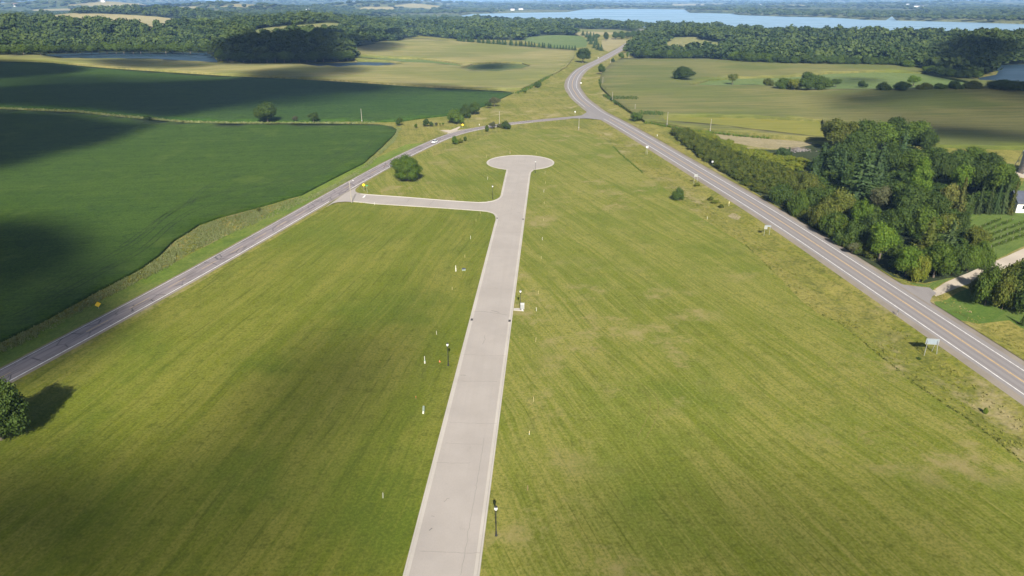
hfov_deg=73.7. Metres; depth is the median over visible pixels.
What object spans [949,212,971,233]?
broadleaf tree
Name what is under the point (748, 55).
woodland tree
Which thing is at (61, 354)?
gravel shoulder
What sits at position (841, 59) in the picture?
woodland tree
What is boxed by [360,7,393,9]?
tan field
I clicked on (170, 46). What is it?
woodland tree
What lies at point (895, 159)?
broadleaf tree
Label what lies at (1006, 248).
yard
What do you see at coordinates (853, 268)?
road marking
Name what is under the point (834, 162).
pine tree
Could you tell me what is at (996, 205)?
spruce tree
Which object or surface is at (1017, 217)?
vineyard grass
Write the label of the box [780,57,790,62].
woodland tree
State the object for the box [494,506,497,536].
street lamp
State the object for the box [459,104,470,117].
shrub
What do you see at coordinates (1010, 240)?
vine row
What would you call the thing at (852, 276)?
road marking
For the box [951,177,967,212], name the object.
spruce tree
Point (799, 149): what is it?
rock pile
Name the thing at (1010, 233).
vine row
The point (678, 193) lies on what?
shrub
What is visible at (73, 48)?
woodland tree
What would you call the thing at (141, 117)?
field margin weeds
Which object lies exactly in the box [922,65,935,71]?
woodland tree
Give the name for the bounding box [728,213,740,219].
bare soil
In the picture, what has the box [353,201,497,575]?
kerb
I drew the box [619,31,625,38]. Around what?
broadleaf tree
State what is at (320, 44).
woodland
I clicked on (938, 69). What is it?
woodland tree
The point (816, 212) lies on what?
shrub
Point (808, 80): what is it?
broadleaf tree
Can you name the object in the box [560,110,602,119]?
road junction
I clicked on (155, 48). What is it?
woodland tree
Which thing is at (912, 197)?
broadleaf tree
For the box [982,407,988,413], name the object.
shrub
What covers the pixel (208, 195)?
crop wheel track
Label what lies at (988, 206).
spruce tree
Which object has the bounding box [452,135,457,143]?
shrub
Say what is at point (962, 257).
shrub
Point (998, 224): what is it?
vine row
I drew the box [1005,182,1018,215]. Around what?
spruce tree
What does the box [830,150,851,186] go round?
pine tree
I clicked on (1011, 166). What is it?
broadleaf tree
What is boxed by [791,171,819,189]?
shrub
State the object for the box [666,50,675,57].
woodland tree
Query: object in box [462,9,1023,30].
lake
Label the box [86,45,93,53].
woodland tree
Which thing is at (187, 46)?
woodland tree
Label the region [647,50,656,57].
woodland tree
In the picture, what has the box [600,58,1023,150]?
corn field
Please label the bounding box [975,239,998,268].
shrub
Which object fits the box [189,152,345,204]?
crop wheel track
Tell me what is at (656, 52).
woodland tree
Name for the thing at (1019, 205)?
garage
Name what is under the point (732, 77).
broadleaf tree
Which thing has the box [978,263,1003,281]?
shrub
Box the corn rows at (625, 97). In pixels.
[610,95,638,101]
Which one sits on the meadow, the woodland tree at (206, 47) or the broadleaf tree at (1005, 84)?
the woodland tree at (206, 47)
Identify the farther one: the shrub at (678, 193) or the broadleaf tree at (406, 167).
the broadleaf tree at (406, 167)
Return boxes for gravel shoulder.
[0,118,549,368]
[10,119,563,382]
[564,29,1023,405]
[578,50,1023,365]
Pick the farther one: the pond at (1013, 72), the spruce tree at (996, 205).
the pond at (1013, 72)
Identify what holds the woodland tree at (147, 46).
on the meadow
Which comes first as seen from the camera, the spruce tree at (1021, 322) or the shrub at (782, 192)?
the spruce tree at (1021, 322)
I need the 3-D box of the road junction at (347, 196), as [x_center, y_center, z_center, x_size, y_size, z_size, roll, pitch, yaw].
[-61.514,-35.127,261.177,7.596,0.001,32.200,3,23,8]
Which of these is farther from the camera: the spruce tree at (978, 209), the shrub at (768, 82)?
the shrub at (768, 82)
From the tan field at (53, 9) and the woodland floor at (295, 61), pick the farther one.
the tan field at (53, 9)
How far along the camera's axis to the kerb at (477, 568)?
130.63 m
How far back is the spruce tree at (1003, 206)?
238.46 m
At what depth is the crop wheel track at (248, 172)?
290.47 m
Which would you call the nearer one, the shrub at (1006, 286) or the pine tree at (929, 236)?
the shrub at (1006, 286)
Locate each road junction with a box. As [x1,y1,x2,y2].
[326,186,360,206]
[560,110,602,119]
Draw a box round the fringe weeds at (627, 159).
[612,146,642,172]
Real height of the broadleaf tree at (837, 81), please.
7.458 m
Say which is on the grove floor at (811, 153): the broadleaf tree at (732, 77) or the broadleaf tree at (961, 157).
the broadleaf tree at (961, 157)
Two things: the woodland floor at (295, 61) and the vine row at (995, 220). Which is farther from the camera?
the woodland floor at (295, 61)
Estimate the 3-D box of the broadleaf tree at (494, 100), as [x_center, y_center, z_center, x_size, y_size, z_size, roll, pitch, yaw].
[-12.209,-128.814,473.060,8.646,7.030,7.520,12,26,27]
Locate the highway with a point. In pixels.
(997, 370)
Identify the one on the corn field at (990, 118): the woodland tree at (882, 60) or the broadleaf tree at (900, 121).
the woodland tree at (882, 60)
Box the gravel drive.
[933,249,1023,295]
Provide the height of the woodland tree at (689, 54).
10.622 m
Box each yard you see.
[901,181,1023,289]
[934,289,1023,328]
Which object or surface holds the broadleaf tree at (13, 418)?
on the lawn at (31, 544)
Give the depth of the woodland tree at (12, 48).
856.21 m
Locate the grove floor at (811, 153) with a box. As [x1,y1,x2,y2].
[671,132,1000,282]
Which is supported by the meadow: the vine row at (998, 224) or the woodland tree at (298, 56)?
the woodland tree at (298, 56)
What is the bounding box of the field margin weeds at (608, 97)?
[602,94,629,110]
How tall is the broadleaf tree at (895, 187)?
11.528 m
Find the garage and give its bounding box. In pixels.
[1004,191,1023,212]
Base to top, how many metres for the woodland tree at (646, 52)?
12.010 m
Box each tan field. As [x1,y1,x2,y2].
[33,8,70,10]
[55,13,170,28]
[69,1,142,5]
[220,4,252,6]
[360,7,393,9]
[395,3,438,8]
[672,3,722,5]
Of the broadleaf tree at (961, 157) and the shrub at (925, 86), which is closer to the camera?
the broadleaf tree at (961, 157)
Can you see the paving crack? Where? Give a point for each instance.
(473, 503)
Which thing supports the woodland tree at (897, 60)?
on the corn field at (990, 118)
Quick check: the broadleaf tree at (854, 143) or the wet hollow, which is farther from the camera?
the wet hollow
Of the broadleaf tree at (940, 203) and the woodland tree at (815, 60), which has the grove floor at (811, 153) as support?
the broadleaf tree at (940, 203)
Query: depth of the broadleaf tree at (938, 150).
291.58 m
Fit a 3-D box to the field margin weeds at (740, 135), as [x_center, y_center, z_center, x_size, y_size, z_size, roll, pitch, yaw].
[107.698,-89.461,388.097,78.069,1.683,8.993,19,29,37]
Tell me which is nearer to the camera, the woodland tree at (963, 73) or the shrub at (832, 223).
the shrub at (832, 223)
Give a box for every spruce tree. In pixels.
[808,157,820,175]
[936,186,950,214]
[941,219,958,245]
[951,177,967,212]
[968,193,974,213]
[973,185,984,214]
[982,186,994,214]
[990,183,1003,214]
[998,184,1010,214]
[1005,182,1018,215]
[1018,317,1023,325]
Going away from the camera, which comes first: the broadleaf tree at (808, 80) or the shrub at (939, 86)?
the shrub at (939, 86)
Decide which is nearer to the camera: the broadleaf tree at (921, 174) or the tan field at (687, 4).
the broadleaf tree at (921, 174)
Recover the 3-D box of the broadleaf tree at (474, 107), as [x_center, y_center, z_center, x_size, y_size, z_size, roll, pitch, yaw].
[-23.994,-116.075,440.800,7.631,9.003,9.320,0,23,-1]
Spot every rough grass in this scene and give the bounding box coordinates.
[639,125,1021,348]
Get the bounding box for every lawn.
[0,202,495,575]
[357,129,1023,575]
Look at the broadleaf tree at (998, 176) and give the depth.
253.50 m
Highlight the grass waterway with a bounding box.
[355,56,460,65]
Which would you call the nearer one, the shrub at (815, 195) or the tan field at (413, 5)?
the shrub at (815, 195)
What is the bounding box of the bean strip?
[664,117,824,136]
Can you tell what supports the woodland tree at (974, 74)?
on the corn field at (990, 118)
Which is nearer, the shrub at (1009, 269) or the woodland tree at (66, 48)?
the shrub at (1009, 269)
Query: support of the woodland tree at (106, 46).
on the meadow
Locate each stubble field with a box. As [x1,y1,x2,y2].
[575,32,619,35]
[602,37,626,51]
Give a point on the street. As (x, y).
(445, 538)
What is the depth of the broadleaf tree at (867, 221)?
206.30 m
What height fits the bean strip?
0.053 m
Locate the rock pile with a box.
[785,147,816,152]
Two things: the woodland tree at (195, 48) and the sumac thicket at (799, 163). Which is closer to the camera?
the sumac thicket at (799, 163)
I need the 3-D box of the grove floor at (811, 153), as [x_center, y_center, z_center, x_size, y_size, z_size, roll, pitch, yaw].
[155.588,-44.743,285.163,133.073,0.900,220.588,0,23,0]
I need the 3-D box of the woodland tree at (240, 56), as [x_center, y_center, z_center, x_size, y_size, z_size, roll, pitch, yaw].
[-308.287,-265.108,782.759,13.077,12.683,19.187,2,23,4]
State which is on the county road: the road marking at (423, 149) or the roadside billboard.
the road marking at (423, 149)
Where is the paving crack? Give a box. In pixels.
[461,441,483,571]
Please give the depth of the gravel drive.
186.20 m
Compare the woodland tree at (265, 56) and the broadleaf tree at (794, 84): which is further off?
the woodland tree at (265, 56)
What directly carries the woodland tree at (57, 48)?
on the meadow
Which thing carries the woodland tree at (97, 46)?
on the woodland floor at (304, 22)
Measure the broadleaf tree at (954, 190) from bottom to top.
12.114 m
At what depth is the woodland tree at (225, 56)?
788.84 m
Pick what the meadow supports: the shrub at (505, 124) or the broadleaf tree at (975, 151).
the shrub at (505, 124)
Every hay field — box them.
[256,23,338,31]
[522,35,587,47]
[577,29,625,32]
[667,37,717,46]
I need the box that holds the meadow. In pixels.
[0,31,1023,462]
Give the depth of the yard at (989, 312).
166.72 m
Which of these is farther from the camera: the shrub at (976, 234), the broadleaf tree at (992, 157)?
the broadleaf tree at (992, 157)
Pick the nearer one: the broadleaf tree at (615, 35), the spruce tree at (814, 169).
the spruce tree at (814, 169)
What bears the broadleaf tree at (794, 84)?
on the corn field at (990, 118)
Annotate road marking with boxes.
[1,124,495,369]
[7,201,328,381]
[354,122,528,186]
[576,52,1023,370]
[608,121,1022,393]
[612,120,1022,381]
[616,122,1022,380]
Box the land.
[0,0,1023,31]
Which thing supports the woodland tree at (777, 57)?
on the corn field at (990, 118)
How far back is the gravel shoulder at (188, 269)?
185.42 m
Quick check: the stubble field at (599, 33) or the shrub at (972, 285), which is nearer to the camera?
the shrub at (972, 285)
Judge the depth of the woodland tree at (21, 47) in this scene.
857.44 m
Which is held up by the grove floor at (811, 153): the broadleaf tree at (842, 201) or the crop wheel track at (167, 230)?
the broadleaf tree at (842, 201)
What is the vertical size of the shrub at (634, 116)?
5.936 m
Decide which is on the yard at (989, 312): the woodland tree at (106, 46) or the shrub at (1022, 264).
the shrub at (1022, 264)
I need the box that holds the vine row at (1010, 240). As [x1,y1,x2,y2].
[991,233,1023,247]
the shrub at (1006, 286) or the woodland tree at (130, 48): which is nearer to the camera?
the shrub at (1006, 286)
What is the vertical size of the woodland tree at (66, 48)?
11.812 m
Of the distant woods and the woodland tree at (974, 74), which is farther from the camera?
the distant woods
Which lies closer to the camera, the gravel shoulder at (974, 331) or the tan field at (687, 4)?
the gravel shoulder at (974, 331)
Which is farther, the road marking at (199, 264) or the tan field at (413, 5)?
the tan field at (413, 5)
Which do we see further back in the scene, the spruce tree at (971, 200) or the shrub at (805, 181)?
the shrub at (805, 181)
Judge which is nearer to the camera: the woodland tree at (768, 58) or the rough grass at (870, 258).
the rough grass at (870, 258)
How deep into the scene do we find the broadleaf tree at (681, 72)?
600.64 m
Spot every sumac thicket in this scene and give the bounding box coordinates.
[670,126,885,258]
[691,129,811,170]
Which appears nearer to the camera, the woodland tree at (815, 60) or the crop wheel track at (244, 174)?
the crop wheel track at (244, 174)
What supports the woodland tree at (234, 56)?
on the meadow
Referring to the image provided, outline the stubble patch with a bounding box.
[714,134,811,148]
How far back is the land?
4166.15 m
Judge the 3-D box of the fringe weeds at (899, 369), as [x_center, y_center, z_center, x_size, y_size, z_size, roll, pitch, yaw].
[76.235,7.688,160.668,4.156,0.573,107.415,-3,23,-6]
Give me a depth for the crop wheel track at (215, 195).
252.64 m
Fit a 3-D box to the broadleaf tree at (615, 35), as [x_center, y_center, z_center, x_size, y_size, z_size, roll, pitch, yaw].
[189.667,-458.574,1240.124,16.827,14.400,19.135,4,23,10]
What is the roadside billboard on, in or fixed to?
on the meadow
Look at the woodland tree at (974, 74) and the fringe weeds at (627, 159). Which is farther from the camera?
the woodland tree at (974, 74)
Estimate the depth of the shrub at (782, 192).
249.82 m
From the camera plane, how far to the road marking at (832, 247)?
196.34 m
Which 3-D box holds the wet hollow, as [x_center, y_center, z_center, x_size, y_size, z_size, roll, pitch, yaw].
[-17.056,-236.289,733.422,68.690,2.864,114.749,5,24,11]
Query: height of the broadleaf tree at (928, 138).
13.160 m
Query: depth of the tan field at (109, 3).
4248.35 m
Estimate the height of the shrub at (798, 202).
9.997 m
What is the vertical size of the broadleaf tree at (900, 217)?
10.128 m
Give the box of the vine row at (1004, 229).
[989,221,1023,236]
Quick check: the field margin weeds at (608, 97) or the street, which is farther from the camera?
the field margin weeds at (608, 97)
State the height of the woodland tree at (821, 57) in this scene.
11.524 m
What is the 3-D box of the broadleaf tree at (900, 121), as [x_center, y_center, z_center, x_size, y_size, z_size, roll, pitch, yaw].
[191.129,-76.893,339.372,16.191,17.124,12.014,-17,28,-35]
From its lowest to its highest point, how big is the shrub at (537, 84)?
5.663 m
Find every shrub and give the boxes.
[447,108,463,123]
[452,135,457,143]
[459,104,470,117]
[501,120,511,128]
[534,81,541,87]
[630,112,642,120]
[672,187,683,200]
[763,78,773,85]
[768,183,793,205]
[776,147,790,155]
[786,189,808,216]
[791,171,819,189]
[805,184,832,206]
[806,202,830,226]
[818,211,848,236]
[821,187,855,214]
[833,221,867,244]
[850,197,874,223]
[858,80,868,87]
[876,81,891,89]
[905,253,931,282]
[915,82,933,89]
[934,83,947,88]
[948,80,965,88]
[948,245,970,274]
[963,80,983,88]
[963,224,992,246]
[969,276,981,293]
[970,270,1002,305]
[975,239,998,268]
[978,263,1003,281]
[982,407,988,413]
[992,272,1023,308]
[1000,260,1021,278]
[1006,269,1023,313]
[1019,258,1023,268]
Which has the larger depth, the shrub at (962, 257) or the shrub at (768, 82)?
the shrub at (768, 82)
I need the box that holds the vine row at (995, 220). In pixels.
[979,218,1000,227]
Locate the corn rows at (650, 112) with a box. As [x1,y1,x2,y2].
[639,110,664,114]
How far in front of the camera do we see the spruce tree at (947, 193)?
229.93 m
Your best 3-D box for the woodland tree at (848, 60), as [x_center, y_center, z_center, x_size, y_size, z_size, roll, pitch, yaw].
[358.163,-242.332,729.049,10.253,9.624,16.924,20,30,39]
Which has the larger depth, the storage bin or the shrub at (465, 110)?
the shrub at (465, 110)
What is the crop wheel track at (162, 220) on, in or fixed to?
on the soybean field at (78, 190)
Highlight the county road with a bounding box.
[0,117,571,381]
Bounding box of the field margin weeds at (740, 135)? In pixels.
[644,122,771,138]
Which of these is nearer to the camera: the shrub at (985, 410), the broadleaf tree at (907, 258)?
the shrub at (985, 410)
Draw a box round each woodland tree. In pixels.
[0,46,13,53]
[10,46,19,53]
[15,44,27,53]
[25,45,34,53]
[33,44,46,54]
[41,45,56,53]
[53,45,62,53]
[60,44,70,53]
[68,44,80,53]
[77,44,87,53]
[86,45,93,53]
[90,42,104,53]
[100,42,111,52]
[111,43,116,52]
[117,42,127,52]
[126,45,138,52]
[133,44,143,52]
[142,43,155,50]
[147,45,162,52]
[157,44,167,52]
[165,42,177,52]
[173,45,186,53]
[183,43,193,53]
[191,44,201,53]
[200,43,212,53]
[214,48,223,58]
[220,53,230,61]
[230,52,239,59]
[236,51,247,62]
[254,54,263,60]
[257,52,271,62]
[277,51,288,61]
[293,52,303,61]
[333,51,344,60]
[342,51,354,60]
[643,49,649,57]
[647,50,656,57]
[651,49,665,57]
[658,49,665,57]
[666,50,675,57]
[677,51,687,58]
[685,51,692,57]
[688,50,696,56]
[693,49,704,57]
[728,51,736,59]
[732,52,740,60]
[738,52,745,60]
[742,52,754,61]
[745,55,757,60]
[754,53,765,61]
[763,53,774,62]
[771,54,782,62]
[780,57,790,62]
[789,56,800,63]
[799,54,811,62]
[807,57,819,63]
[816,54,828,63]
[826,56,837,63]
[833,55,845,63]
[844,57,851,63]
[851,56,860,63]
[860,55,870,63]
[867,57,878,64]
[877,55,889,63]
[887,58,895,64]
[894,57,904,65]
[900,59,914,66]
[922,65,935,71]
[927,67,935,72]
[932,66,944,74]
[938,68,947,75]
[945,69,957,76]
[954,70,972,77]
[966,69,979,77]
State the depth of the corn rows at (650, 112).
436.74 m
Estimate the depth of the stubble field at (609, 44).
1098.89 m
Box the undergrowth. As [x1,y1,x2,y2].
[806,143,1010,270]
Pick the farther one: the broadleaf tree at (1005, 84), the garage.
the broadleaf tree at (1005, 84)
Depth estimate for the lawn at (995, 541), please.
122.81 m
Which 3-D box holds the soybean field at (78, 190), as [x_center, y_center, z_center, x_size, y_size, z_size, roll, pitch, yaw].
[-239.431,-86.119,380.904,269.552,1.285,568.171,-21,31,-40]
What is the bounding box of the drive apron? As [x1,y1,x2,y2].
[896,282,935,304]
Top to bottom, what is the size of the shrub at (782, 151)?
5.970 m
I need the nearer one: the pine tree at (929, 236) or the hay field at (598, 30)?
the pine tree at (929, 236)
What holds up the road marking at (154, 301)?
on the county road
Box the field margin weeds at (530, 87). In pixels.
[513,57,571,93]
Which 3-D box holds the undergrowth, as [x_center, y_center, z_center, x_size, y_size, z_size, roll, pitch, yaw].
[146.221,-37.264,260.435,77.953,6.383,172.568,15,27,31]
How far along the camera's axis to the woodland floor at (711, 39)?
868.97 m
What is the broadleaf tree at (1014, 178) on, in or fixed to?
on the grove floor at (811, 153)
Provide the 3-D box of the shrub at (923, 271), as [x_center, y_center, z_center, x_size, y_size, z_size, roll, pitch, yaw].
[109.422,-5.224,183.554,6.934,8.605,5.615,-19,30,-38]
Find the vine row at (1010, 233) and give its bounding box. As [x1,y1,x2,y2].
[991,227,1023,241]
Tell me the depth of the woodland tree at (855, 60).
728.63 m
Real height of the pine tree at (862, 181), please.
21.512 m
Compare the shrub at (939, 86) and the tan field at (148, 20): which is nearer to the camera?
the shrub at (939, 86)
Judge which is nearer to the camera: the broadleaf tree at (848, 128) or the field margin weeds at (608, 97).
the broadleaf tree at (848, 128)
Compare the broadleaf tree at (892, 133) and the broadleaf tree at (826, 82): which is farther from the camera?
the broadleaf tree at (826, 82)
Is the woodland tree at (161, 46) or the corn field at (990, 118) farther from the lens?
the woodland tree at (161, 46)
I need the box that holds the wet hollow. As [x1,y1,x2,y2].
[466,63,526,70]
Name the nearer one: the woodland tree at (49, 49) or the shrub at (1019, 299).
the shrub at (1019, 299)
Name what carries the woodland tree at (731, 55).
on the corn field at (990, 118)
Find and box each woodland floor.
[0,11,637,57]
[217,58,348,62]
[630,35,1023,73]
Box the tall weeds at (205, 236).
[0,127,401,352]
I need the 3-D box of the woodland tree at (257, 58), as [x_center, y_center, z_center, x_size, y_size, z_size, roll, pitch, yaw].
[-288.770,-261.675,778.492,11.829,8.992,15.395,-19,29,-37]
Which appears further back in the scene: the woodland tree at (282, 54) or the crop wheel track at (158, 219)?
the woodland tree at (282, 54)
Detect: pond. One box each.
[49,52,393,66]
[979,64,1023,80]
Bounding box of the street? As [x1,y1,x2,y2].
[355,156,552,575]
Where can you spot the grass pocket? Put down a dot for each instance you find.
(852, 80)
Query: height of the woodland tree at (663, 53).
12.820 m
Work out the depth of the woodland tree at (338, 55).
795.36 m
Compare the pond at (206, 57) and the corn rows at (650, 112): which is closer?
the corn rows at (650, 112)
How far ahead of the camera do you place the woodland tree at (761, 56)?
726.62 m
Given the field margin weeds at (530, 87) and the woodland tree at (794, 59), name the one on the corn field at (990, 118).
the woodland tree at (794, 59)
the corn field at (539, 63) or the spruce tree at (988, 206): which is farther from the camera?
the corn field at (539, 63)
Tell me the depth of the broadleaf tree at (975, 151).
290.18 m
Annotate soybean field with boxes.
[0,61,512,122]
[0,109,396,341]
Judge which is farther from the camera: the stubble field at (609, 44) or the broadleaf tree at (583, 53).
the stubble field at (609, 44)
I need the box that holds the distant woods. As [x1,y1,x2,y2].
[0,0,1023,26]
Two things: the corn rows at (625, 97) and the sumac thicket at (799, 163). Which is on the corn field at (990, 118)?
the corn rows at (625, 97)
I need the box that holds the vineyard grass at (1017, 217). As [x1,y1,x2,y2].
[977,212,1023,249]
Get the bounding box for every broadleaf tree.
[0,376,31,440]
[252,101,277,121]
[306,111,318,120]
[389,154,422,180]
[395,117,403,123]
[423,118,428,126]
[469,102,479,114]
[487,97,500,106]
[576,48,590,62]
[598,64,605,71]
[603,32,608,39]
[612,31,619,38]
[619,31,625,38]
[625,31,631,36]
[672,66,695,78]
[728,74,737,83]
[774,78,790,88]
[787,79,802,89]
[799,71,824,88]
[814,76,833,89]
[820,117,846,145]
[831,79,842,86]
[836,121,861,143]
[838,130,873,162]
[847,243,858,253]
[852,118,887,147]
[857,213,884,238]
[866,220,902,260]
[869,185,893,207]
[874,143,903,170]
[875,122,899,148]
[882,207,917,231]
[888,117,906,138]
[888,180,905,205]
[892,81,912,89]
[893,182,930,211]
[894,244,924,275]
[896,150,929,171]
[898,119,936,148]
[906,204,943,236]
[908,75,921,85]
[908,156,934,190]
[912,129,939,148]
[918,239,958,277]
[919,147,948,159]
[924,191,952,216]
[929,151,957,181]
[936,213,962,233]
[939,182,961,206]
[949,148,975,167]
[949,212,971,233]
[950,162,975,187]
[957,244,982,271]
[963,159,996,193]
[964,146,988,163]
[979,151,1005,165]
[982,162,1014,191]
[986,79,1023,89]
[997,161,1015,171]
[1004,171,1021,191]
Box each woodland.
[0,4,643,52]
[0,11,480,18]
[211,32,360,58]
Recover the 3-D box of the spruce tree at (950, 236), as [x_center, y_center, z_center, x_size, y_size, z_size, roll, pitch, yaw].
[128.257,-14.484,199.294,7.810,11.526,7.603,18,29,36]
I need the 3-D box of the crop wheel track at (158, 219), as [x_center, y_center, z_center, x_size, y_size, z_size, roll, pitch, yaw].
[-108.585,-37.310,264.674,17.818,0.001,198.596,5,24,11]
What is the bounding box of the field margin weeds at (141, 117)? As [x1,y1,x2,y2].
[1,107,375,123]
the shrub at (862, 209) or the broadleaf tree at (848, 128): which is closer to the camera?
the shrub at (862, 209)
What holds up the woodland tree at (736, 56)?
on the corn field at (990, 118)
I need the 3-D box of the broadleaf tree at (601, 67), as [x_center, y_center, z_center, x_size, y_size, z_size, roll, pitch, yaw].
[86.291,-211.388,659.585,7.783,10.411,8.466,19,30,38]
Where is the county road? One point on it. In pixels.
(31, 360)
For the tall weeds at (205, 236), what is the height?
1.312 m
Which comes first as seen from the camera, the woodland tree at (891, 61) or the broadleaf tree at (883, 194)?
the broadleaf tree at (883, 194)
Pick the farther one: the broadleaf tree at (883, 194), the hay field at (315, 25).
the hay field at (315, 25)
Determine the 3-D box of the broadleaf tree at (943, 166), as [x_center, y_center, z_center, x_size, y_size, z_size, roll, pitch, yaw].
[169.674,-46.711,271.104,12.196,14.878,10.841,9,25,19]
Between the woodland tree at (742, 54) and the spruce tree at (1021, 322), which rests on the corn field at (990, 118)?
the woodland tree at (742, 54)
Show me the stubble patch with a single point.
(763, 143)
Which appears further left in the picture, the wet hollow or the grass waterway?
the grass waterway
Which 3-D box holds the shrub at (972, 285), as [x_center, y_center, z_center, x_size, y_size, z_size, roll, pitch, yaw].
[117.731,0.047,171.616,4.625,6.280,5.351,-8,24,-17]
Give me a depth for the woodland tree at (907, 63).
715.92 m
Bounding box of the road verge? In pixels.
[0,143,422,366]
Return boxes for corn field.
[0,38,574,90]
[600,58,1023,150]
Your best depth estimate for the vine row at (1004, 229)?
222.40 m
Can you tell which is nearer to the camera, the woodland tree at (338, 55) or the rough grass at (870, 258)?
the rough grass at (870, 258)
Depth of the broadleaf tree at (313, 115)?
412.57 m
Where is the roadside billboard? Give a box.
[924,338,939,354]
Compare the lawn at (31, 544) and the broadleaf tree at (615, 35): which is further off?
the broadleaf tree at (615, 35)
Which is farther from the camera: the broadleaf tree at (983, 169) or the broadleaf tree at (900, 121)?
the broadleaf tree at (900, 121)
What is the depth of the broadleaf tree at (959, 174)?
256.98 m
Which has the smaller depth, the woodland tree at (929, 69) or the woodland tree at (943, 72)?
the woodland tree at (943, 72)
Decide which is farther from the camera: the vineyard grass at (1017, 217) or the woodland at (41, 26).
the woodland at (41, 26)
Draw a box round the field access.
[441,127,469,133]
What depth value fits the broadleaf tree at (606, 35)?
1207.93 m
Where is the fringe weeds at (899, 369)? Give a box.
[745,244,1022,462]
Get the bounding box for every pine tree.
[806,142,830,170]
[819,142,847,174]
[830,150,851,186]
[836,147,882,198]
[870,143,897,186]
[895,128,914,153]
[909,217,940,250]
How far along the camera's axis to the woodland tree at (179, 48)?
907.90 m
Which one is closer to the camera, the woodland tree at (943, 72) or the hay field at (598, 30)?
the woodland tree at (943, 72)
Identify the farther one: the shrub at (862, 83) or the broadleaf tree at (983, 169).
the shrub at (862, 83)
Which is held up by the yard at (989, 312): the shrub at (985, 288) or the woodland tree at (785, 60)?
the shrub at (985, 288)
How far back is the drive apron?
176.49 m
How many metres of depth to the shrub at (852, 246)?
200.96 m
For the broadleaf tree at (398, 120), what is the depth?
403.04 m
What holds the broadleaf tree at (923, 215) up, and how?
on the grove floor at (811, 153)
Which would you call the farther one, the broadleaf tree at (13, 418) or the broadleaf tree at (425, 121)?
the broadleaf tree at (425, 121)
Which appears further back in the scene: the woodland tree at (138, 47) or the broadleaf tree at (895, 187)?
the woodland tree at (138, 47)
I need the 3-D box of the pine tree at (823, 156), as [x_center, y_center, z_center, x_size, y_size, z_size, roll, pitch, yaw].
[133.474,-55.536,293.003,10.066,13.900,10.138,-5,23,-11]
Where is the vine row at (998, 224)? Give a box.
[984,218,1012,231]
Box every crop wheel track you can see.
[13,137,374,314]
[20,137,377,315]
[36,143,353,292]
[42,143,356,293]
[120,158,342,245]
[126,159,344,245]
[185,152,340,203]
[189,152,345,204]
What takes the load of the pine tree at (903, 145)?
on the grove floor at (811, 153)
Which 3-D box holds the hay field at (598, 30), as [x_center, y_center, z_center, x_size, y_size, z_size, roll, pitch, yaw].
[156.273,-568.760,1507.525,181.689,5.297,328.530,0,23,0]
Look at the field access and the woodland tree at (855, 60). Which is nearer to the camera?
the field access
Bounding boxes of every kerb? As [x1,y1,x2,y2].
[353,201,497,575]
[363,155,553,575]
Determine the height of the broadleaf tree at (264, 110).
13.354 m
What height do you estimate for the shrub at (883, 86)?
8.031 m
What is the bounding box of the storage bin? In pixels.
[1018,152,1023,173]
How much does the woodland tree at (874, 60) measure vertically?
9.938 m
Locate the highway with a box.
[567,29,1023,397]
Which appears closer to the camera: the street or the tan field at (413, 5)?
the street
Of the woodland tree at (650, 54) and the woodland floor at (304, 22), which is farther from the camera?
the woodland floor at (304, 22)
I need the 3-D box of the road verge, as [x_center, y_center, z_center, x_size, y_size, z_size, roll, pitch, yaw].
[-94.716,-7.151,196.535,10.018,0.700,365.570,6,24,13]
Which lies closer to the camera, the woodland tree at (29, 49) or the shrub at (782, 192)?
the shrub at (782, 192)
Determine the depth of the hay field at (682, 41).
1062.55 m
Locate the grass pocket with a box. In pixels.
[698,72,963,88]
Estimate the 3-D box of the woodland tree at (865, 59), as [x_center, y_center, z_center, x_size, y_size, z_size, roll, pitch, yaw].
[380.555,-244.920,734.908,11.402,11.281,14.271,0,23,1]
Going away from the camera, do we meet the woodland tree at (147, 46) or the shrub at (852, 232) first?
the shrub at (852, 232)

